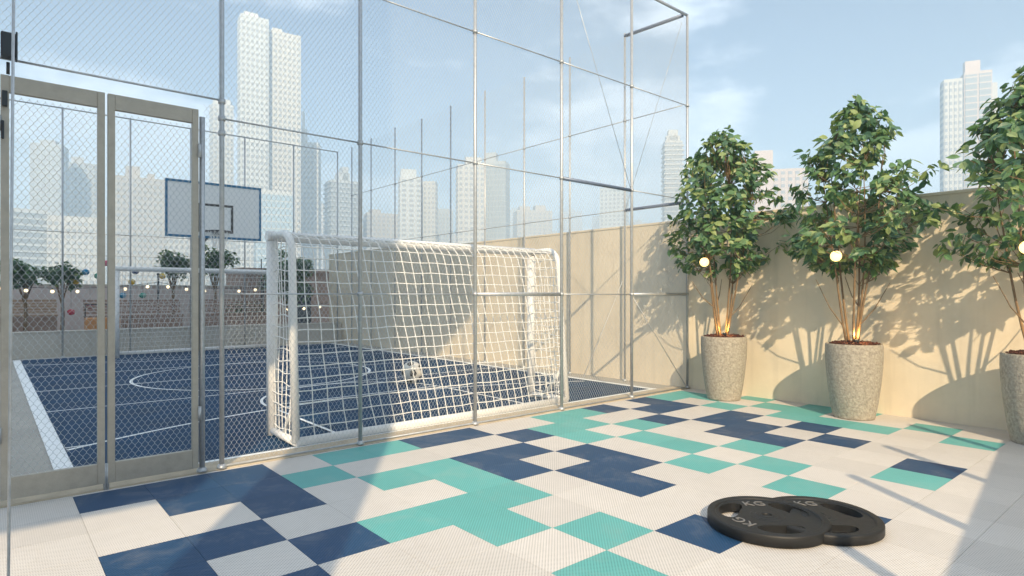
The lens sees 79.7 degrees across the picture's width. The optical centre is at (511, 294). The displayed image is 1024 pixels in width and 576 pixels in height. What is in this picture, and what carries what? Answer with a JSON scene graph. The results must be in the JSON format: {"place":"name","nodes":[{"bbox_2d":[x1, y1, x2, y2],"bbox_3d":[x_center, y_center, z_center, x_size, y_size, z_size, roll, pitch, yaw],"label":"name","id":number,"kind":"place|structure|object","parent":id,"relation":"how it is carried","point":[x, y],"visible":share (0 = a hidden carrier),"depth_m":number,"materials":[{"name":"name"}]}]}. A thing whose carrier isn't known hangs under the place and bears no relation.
{"place":"outdoors","nodes":[
{"label":"outdoors","id":0,"kind":"place"},
{"bbox_2d":[9,207,49,283],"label":"tower block","id":1,"kind":"structure","parent":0,"point":[36,236],"depth_m":298.18,"materials":[{"name":"white concrete"}]},
{"bbox_2d":[30,139,67,215],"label":"tower block","id":2,"kind":"structure","parent":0,"point":[49,176],"depth_m":394.15,"materials":[{"name":"white concrete"}]},
{"bbox_2d":[47,215,96,283],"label":"tower block","id":3,"kind":"structure","parent":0,"point":[71,223],"depth_m":305.21,"materials":[{"name":"white concrete"}]},
{"bbox_2d":[68,156,96,216],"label":"tower block","id":4,"kind":"structure","parent":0,"point":[84,191],"depth_m":425.33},
{"bbox_2d":[84,304,120,329],"bbox_3d":[-11.922,0.953,17.857,0.875,1.357,0.560,0,0,-41],"label":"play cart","id":5,"kind":"object","parent":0,"point":[93,322],"visible":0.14,"depth_m":17.55,"materials":[{"name":"orange wood"}]},
{"bbox_2d":[105,235,105,283],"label":"skyline block","id":6,"kind":"structure","parent":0,"point":[105,259],"depth_m":619.31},
{"bbox_2d":[105,215,106,282],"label":"skyline block","id":7,"kind":"structure","parent":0,"point":[106,242],"depth_m":666.48,"materials":[{"name":"white concrete"}]},
{"bbox_2d":[209,99,233,284],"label":"tower block","id":8,"kind":"structure","parent":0,"point":[214,105],"depth_m":416.98,"materials":[{"name":"white concrete"}]},
{"bbox_2d":[237,11,268,267],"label":"tower block","id":9,"kind":"structure","parent":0,"point":[256,144],"depth_m":326.05,"materials":[{"name":"white concrete"}]},
{"bbox_2d":[254,190,292,267],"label":"tower block","id":10,"kind":"structure","parent":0,"point":[274,209],"depth_m":285.64,"materials":[{"name":"white concrete"}]},
{"bbox_2d":[226,267,328,323],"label":"garden house","id":11,"kind":"structure","parent":0,"point":[313,299],"depth_m":25.14,"materials":[{"name":"grey metal"}]},
{"bbox_2d":[297,285,310,322],"bbox_3d":[-8.636,0.616,24.984,0.900,2.050,0.040,0,0,-41],"label":"door","id":12,"kind":"structure","parent":11,"relation":"in","point":[299,302],"depth_m":25.08,"materials":[{"name":"grey metal"}]},
{"bbox_2d":[269,27,300,258],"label":"tower block","id":13,"kind":"structure","parent":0,"point":[281,120],"depth_m":340.55,"materials":[{"name":"white concrete"}]},
{"bbox_2d":[301,111,320,269],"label":"tower block","id":14,"kind":"structure","parent":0,"point":[312,193],"depth_m":385.50,"materials":[{"name":"grey concrete"}]},
{"bbox_2d":[321,203,324,269],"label":"skyline block","id":15,"kind":"structure","parent":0,"point":[322,232],"depth_m":547.78,"materials":[{"name":"white concrete"}]},
{"bbox_2d":[11,342,669,475],"bbox_3d":[-5.706,1.819,12.596,11.050,0.346,13.638,0,0,-41],"label":"court margin","id":16,"kind":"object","parent":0,"point":[29,441],"visible":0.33,"depth_m":7.96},
{"bbox_2d":[9,99,338,357],"bbox_3d":[-9.476,-1.639,18.081,9.258,6.560,0.086,0,0,-41],"label":"chain link fence","id":17,"kind":"object","parent":16,"relation":"on","point":[129,217],"visible":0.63,"depth_m":17.20,"materials":[{"name":"metal"}]},
{"bbox_2d":[12,322,341,359],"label":"wall","id":18,"kind":"structure","parent":16,"relation":"on","point":[53,341],"depth_m":17.49,"materials":[{"name":"paint"}]},
{"bbox_2d":[21,344,645,466],"bbox_3d":[-4.960,1.641,13.008,8.120,0.001,13.220,0,0,-41],"label":"court surface","id":19,"kind":"object","parent":16,"relation":"on","point":[145,421],"visible":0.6,"depth_m":10.00,"materials":[{"name":"blue rubber"}]},
{"bbox_2d":[115,266,265,357],"bbox_3d":[-9.018,0.446,17.661,4.244,2.391,0.887,0,0,-41],"label":"football goal","id":20,"kind":"object","parent":19,"relation":"on","point":[154,270],"visible":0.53,"depth_m":17.30,"materials":[{"name":"white metal"}]},
{"bbox_2d":[165,178,260,247],"bbox_3d":[-8.435,-0.668,16.565,2.326,4.620,2.076,0,0,19],"label":"basketball hoop","id":21,"kind":"object","parent":19,"relation":"on","point":[212,201],"visible":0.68,"depth_m":16.38,"materials":[{"name":"white painted board"},{"name":"blue painted metal"}]},
{"bbox_2d":[13,343,656,469],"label":"court markings","id":22,"kind":"object","parent":19,"relation":"on","point":[48,433],"visible":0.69,"depth_m":8.91,"materials":[{"name":"paint"}]},
{"bbox_2d":[401,361,422,382],"bbox_3d":[-1.868,1.442,11.455,0.400,0.400,0.400,0,0,-41],"label":"football","id":23,"kind":"object","parent":19,"relation":"on","point":[410,373],"visible":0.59,"depth_m":11.31,"materials":[{"name":"beige leather"}]},
{"bbox_2d":[265,230,568,446],"bbox_3d":[-1.009,0.446,8.265,4.244,2.391,0.887,0,0,-41],"label":"football goal","id":24,"kind":"object","parent":19,"relation":"on","point":[273,309],"visible":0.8,"depth_m":7.50,"materials":[{"name":"white metal"}]},
{"bbox_2d":[0,386,689,507],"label":"kerb","id":25,"kind":"structure","parent":16,"relation":"on","point":[211,466],"depth_m":6.41,"materials":[{"name":"concrete"}]},
{"bbox_2d":[0,0,689,472],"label":"chain link fence","id":26,"kind":"object","parent":25,"relation":"on","point":[222,118],"visible":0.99,"depth_m":7.38,"materials":[{"name":"metal"}]},
{"bbox_2d":[0,31,17,74],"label":"floodlight","id":27,"kind":"object","parent":26,"relation":"attached to","point":[5,44],"visible":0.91,"depth_m":4.68,"materials":[{"name":"grey metal"}]},
{"bbox_2d":[0,74,105,500],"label":"gate leaf","id":28,"kind":"object","parent":26,"relation":"attached to","point":[43,482],"visible":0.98,"depth_m":4.92,"materials":[{"name":"metal"}]},
{"bbox_2d":[1,90,7,138],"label":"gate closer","id":29,"kind":"object","parent":28,"relation":"attached to","point":[4,98],"visible":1,"depth_m":4.70,"materials":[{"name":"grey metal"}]},
{"bbox_2d":[106,93,201,489],"bbox_3d":[-3.139,-0.029,5.401,0.732,3.340,0.080,0,0,-41],"label":"gate leaf","id":30,"kind":"object","parent":26,"relation":"attached to","point":[140,467],"visible":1,"depth_m":5.38,"materials":[{"name":"metal"}]},
{"bbox_2d":[351,14,683,385],"bbox_3d":[-1.269,-1.669,15.513,0.294,6.620,12.850,0,0,-41],"label":"chain link fence","id":31,"kind":"object","parent":16,"relation":"on","point":[524,149],"visible":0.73,"depth_m":13.85,"materials":[{"name":"metal"}]},
{"bbox_2d":[430,186,1023,430],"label":"boundary wall","id":32,"kind":"structure","parent":16,"relation":"on","point":[945,332],"depth_m":9.40,"materials":[{"name":"paint"}]},
{"bbox_2d":[323,167,357,269],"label":"tower block","id":33,"kind":"structure","parent":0,"point":[342,183],"depth_m":413.03,"materials":[{"name":"white concrete"}]},
{"bbox_2d":[363,209,397,249],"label":"tower block","id":34,"kind":"structure","parent":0,"point":[378,229],"depth_m":452.64,"materials":[{"name":"white concrete"}]},
{"bbox_2d":[398,169,420,240],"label":"tower block","id":35,"kind":"structure","parent":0,"point":[408,201],"depth_m":395.66,"materials":[{"name":"white concrete"}]},
{"bbox_2d":[422,181,437,241],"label":"tower block","id":36,"kind":"structure","parent":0,"point":[432,200],"depth_m":405.58,"materials":[{"name":"white concrete"}]},
{"bbox_2d":[438,209,452,242],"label":"tower block","id":37,"kind":"structure","parent":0,"point":[441,227],"depth_m":465.66,"materials":[{"name":"white concrete"}]},
{"bbox_2d":[456,157,483,243],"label":"tower block","id":38,"kind":"structure","parent":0,"point":[468,197],"depth_m":355.02,"materials":[{"name":"white concrete"}]},
{"bbox_2d":[483,152,509,240],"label":"tower block","id":39,"kind":"structure","parent":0,"point":[497,204],"depth_m":369.32,"materials":[{"name":"grey concrete"}]},
{"bbox_2d":[0,388,1023,575],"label":"terrace floor","id":40,"kind":"structure","parent":0,"point":[638,486],"depth_m":4.82,"materials":[{"name":"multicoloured tile"}]},
{"bbox_2d":[7,0,14,575],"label":"steel pole","id":41,"kind":"object","parent":40,"relation":"on","point":[10,286],"visible":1,"depth_m":2.20,"materials":[{"name":"grey metal"}]},
{"bbox_2d":[701,333,746,401],"bbox_3d":[3.340,1.123,9.672,0.694,1.035,0.694,0,0,-41],"label":"planter","id":42,"kind":"object","parent":40,"relation":"on","point":[724,357],"visible":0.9,"depth_m":9.41,"materials":[{"name":"stone"}]},
{"bbox_2d":[663,125,802,335],"bbox_3d":[3.454,-0.976,9.820,1.952,3.384,2.123,0,0,1],"label":"potted tree","id":43,"kind":"object","parent":42,"relation":"in","point":[733,165],"visible":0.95,"depth_m":9.40,"materials":[{"name":"green plant"}]},
{"bbox_2d":[700,249,708,266],"bbox_3d":[2.991,-0.676,9.400,0.291,0.491,0.136,0,0,-41],"label":"globe lamp","id":44,"kind":"object","parent":43,"relation":"hanging from","point":[704,261],"visible":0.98,"depth_m":9.31,"materials":[{"name":"white glass"}]},
{"bbox_2d":[707,496,831,548],"bbox_3d":[1.810,1.597,4.348,0.810,0.086,0.810,0,0,0],"label":"weight plate","id":45,"kind":"object","parent":40,"relation":"on","point":[751,522],"visible":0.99,"depth_m":4.22,"materials":[{"name":"black rubber"}]},
{"bbox_2d":[765,496,884,545],"bbox_3d":[2.199,1.604,4.390,0.810,0.073,0.810,0,0,4],"label":"weight plate","id":46,"kind":"object","parent":40,"relation":"on","point":[857,525],"visible":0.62,"depth_m":4.25,"materials":[{"name":"black rubber"}]},
{"bbox_2d":[825,340,883,420],"bbox_3d":[4.582,1.123,8.221,0.694,1.035,0.694,0,0,-41],"label":"planter","id":47,"kind":"object","parent":40,"relation":"on","point":[854,372],"visible":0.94,"depth_m":7.97,"materials":[{"name":"stone"}]},
{"bbox_2d":[781,93,955,342],"bbox_3d":[4.629,-0.977,8.111,1.975,3.386,2.232,0,0,33],"label":"potted tree","id":48,"kind":"object","parent":47,"relation":"in","point":[840,142],"visible":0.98,"depth_m":7.96,"materials":[{"name":"green plant"}]},
{"bbox_2d":[830,239,841,260],"bbox_3d":[4.232,-0.676,7.949,0.291,0.491,0.136,0,0,-41],"label":"globe lamp","id":49,"kind":"object","parent":48,"relation":"hanging from","point":[834,256],"visible":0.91,"depth_m":7.86,"materials":[{"name":"white glass"}]},
{"bbox_2d":[999,349,1023,444],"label":"planter","id":50,"kind":"object","parent":40,"relation":"on","point":[1011,364],"visible":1,"depth_m":6.74,"materials":[{"name":"stone"}]},
{"bbox_2d":[920,65,1023,337],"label":"potted tree","id":51,"kind":"object","parent":50,"relation":"in","point":[999,136],"visible":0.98,"depth_m":6.82,"materials":[{"name":"green plant"}]},
{"bbox_2d":[1019,242,1023,252],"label":"globe lamp","id":52,"kind":"object","parent":51,"relation":"hanging from","point":[1021,247],"visible":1,"depth_m":6.44,"materials":[{"name":"white glass"}]},
{"bbox_2d":[0,0,1023,233],"label":"sky","id":53,"kind":"structure","parent":0,"point":[775,72],"materials":[{"name":"blue"}]},
{"bbox_2d":[510,208,517,237],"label":"skyline block","id":54,"kind":"structure","parent":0,"point":[511,227],"depth_m":824.74,"materials":[{"name":"white concrete"}]},
{"bbox_2d":[513,205,551,237],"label":"tower block","id":55,"kind":"structure","parent":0,"point":[536,211],"depth_m":510.13,"materials":[{"name":"white concrete"}]},
{"bbox_2d":[559,210,581,232],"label":"skyline block","id":56,"kind":"structure","parent":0,"point":[575,226],"depth_m":854.41,"materials":[{"name":"white concrete"}]},
{"bbox_2d":[592,215,599,228],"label":"skyline block","id":57,"kind":"structure","parent":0,"point":[598,222],"depth_m":837.61,"materials":[{"name":"white concrete"}]},
{"bbox_2d":[600,186,628,228],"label":"tower block","id":58,"kind":"structure","parent":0,"point":[616,204],"depth_m":472.95,"materials":[{"name":"white concrete"}]},
{"bbox_2d":[629,220,645,224],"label":"skyline block","id":59,"kind":"structure","parent":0,"point":[635,222],"depth_m":707.97,"materials":[{"name":"white concrete"}]},
{"bbox_2d":[661,130,683,221],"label":"tower block","id":60,"kind":"structure","parent":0,"point":[670,175],"depth_m":414.65,"materials":[{"name":"white concrete"}]},
{"bbox_2d":[752,150,772,211],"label":"tower block","id":61,"kind":"structure","parent":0,"point":[767,155],"depth_m":296.61,"materials":[{"name":"white concrete"}]},
{"bbox_2d":[773,168,807,209],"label":"tower block","id":62,"kind":"structure","parent":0,"point":[784,180],"depth_m":305.37,"materials":[{"name":"white concrete"}]},
{"bbox_2d":[940,78,962,191],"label":"tower block","id":63,"kind":"structure","parent":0,"point":[951,116],"depth_m":297.25,"materials":[{"name":"white concrete"}]},
{"bbox_2d":[960,60,991,188],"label":"tower block","id":64,"kind":"structure","parent":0,"point":[977,87],"depth_m":302.97,"materials":[{"name":"white concrete"}]},
{"bbox_2d":[992,82,997,184],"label":"tower block","id":65,"kind":"structure","parent":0,"point":[994,90],"depth_m":310.77,"materials":[{"name":"white concrete"}]},
{"label":"city ground","id":66,"kind":"structure","parent":0,"visible":0},
{"bbox_2d":[115,166,165,284],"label":"tower block","id":67,"kind":"structure","parent":66,"relation":"on","point":[158,202],"depth_m":324.98,"materials":[{"name":"concrete"}]},
{"bbox_2d":[166,236,208,284],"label":"tower block","id":68,"kind":"structure","parent":66,"relation":"on","point":[182,245],"depth_m":333.71,"materials":[{"name":"white concrete"}]},
{"bbox_2d":[234,240,236,267],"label":"skyline block","id":69,"kind":"structure","parent":66,"relation":"on","point":[235,256],"depth_m":637.85,"materials":[{"name":"white concrete"}]},
{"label":"garden deck","id":70,"kind":"structure","parent":0,"visible":0},
{"bbox_2d":[13,258,46,331],"bbox_3d":[-14.352,0.271,17.939,1.376,2.744,1.541,0,0,-41],"label":"garden tree","id":71,"kind":"object","parent":70,"relation":"on","point":[28,274],"visible":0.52,"depth_m":17.80,"materials":[{"name":"green plant"}]},
{"bbox_2d":[12,300,57,331],"bbox_3d":[-15.014,0.896,18.825,1.700,1.490,0.530,0,0,-41],"label":"planter bench","id":72,"kind":"object","parent":70,"relation":"on","point":[33,323],"visible":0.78,"depth_m":18.99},
{"bbox_2d":[38,260,83,330],"bbox_3d":[-13.422,0.305,18.265,1.187,2.677,1.229,0,0,-41],"label":"garden tree","id":73,"kind":"object","parent":70,"relation":"on","point":[48,275],"visible":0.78,"depth_m":18.22,"materials":[{"name":"green plant"}]},
{"bbox_2d":[12,284,239,330],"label":"garden wall","id":74,"kind":"structure","parent":70,"relation":"on","point":[81,297],"depth_m":20.83,"materials":[{"name":"paint"}]},
{"bbox_2d":[83,299,182,327],"bbox_3d":[-11.700,0.896,19.028,2.600,1.490,0.530,0,0,-41],"label":"planter bench","id":75,"kind":"object","parent":70,"relation":"on","point":[157,318],"visible":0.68,"depth_m":19.23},
{"bbox_2d":[157,273,159,313],"bbox_3d":[-11.386,0.469,19.737,0.090,2.345,0.086,0,0,-41],"label":"light mast","id":76,"kind":"object","parent":70,"relation":"on","point":[158,288],"visible":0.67,"depth_m":19.71,"materials":[{"name":"grey metal"}]},
{"bbox_2d":[153,249,189,313],"bbox_3d":[-11.766,0.051,21.266,1.268,3.184,1.523,0,0,-41],"label":"garden tree","id":77,"kind":"object","parent":70,"relation":"on","point":[176,259],"visible":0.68,"depth_m":20.99,"materials":[{"name":"green plant"}]},
{"bbox_2d":[205,244,240,309],"bbox_3d":[-10.434,-0.091,21.469,1.603,3.468,1.492,0,0,-41],"label":"garden tree","id":78,"kind":"object","parent":70,"relation":"on","point":[211,255],"visible":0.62,"depth_m":21.44,"materials":[{"name":"green plant"}]},
{"bbox_2d":[205,299,265,325],"bbox_3d":[-9.610,0.896,20.815,2.300,1.490,0.530,0,0,-41],"label":"planter bench","id":79,"kind":"object","parent":70,"relation":"on","point":[249,321],"visible":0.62,"depth_m":20.95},
{"bbox_2d":[224,301,265,314],"bbox_3d":[-9.573,0.582,21.836,1.658,0.901,1.401,0,0,-41],"label":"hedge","id":80,"kind":"object","parent":70,"relation":"on","point":[237,310],"visible":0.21,"depth_m":21.70,"materials":[{"name":"green plant"}]},
{"bbox_2d":[261,259,261,306],"bbox_3d":[-9.008,0.176,22.034,0.055,2.930,0.055,0,0,27],"label":"wire pole","id":81,"kind":"object","parent":70,"relation":"on","point":[261,284],"visible":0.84,"depth_m":22.02,"materials":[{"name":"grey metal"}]},
{"bbox_2d":[262,284,263,310],"bbox_3d":[-8.878,0.619,21.882,0.090,2.045,0.086,0,0,-41],"label":"light mast","id":82,"kind":"object","parent":70,"relation":"on","point":[262,298],"visible":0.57,"depth_m":21.86,"materials":[{"name":"grey metal"}]},
{"bbox_2d":[159,282,261,291],"bbox_3d":[-10.132,-0.240,20.809,3.302,0.352,0.100,0,0,-41],"label":"string light","id":83,"kind":"object","parent":82,"relation":"hanging from","point":[167,286],"visible":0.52,"depth_m":20.84,"materials":[{"name":"white glass"}]},
{"bbox_2d":[257,249,314,307],"bbox_3d":[-8.105,-0.009,21.998,2.193,3.306,2.107,0,0,-41],"label":"garden tree","id":84,"kind":"object","parent":70,"relation":"on","point":[301,277],"visible":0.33,"depth_m":21.77,"materials":[{"name":"green plant"}]},
{"bbox_2d":[329,248,429,353],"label":"court end wall","id":85,"kind":"structure","parent":70,"relation":"on","point":[346,299],"depth_m":19.12,"materials":[{"name":"paint"}]},
{"bbox_3d":[-14.616,0.629,16.975,0.090,2.025,0.086,0,0,-41],"label":"light mast","id":86,"kind":"object","parent":70,"relation":"on","visible":0},
{"bbox_2d":[14,282,156,292],"bbox_3d":[-13.000,-0.232,18.356,4.252,0.369,0.100,0,0,-41],"label":"string light","id":87,"kind":"object","parent":86,"relation":"hanging from","point":[52,290],"visible":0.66,"depth_m":17.93,"materials":[{"name":"white glass"}]},
{"bbox_3d":[-14.746,0.176,17.127,0.060,2.930,0.060,0,0,-41],"label":"wire pole","id":88,"kind":"object","parent":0,"visible":0},
{"bbox_2d":[13,252,243,260],"bbox_3d":[-11.877,-1.208,19.581,7.550,0.008,0.007,0,0,-41],"label":"lantern line","id":89,"kind":"object","parent":88,"relation":"attached to","point":[127,256],"visible":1,"depth_m":19.58,"materials":[{"name":"grey metal"}]},
{"bbox_2d":[67,309,74,314],"bbox_3d":[-13.241,-0.293,18.414,0.200,1.810,0.195,0,0,-41],"label":"paper lantern","id":90,"kind":"object","parent":89,"relation":"hanging from","point":[71,312],"visible":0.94,"depth_m":18.36,"materials":[{"name":"red paper"}]}
]}

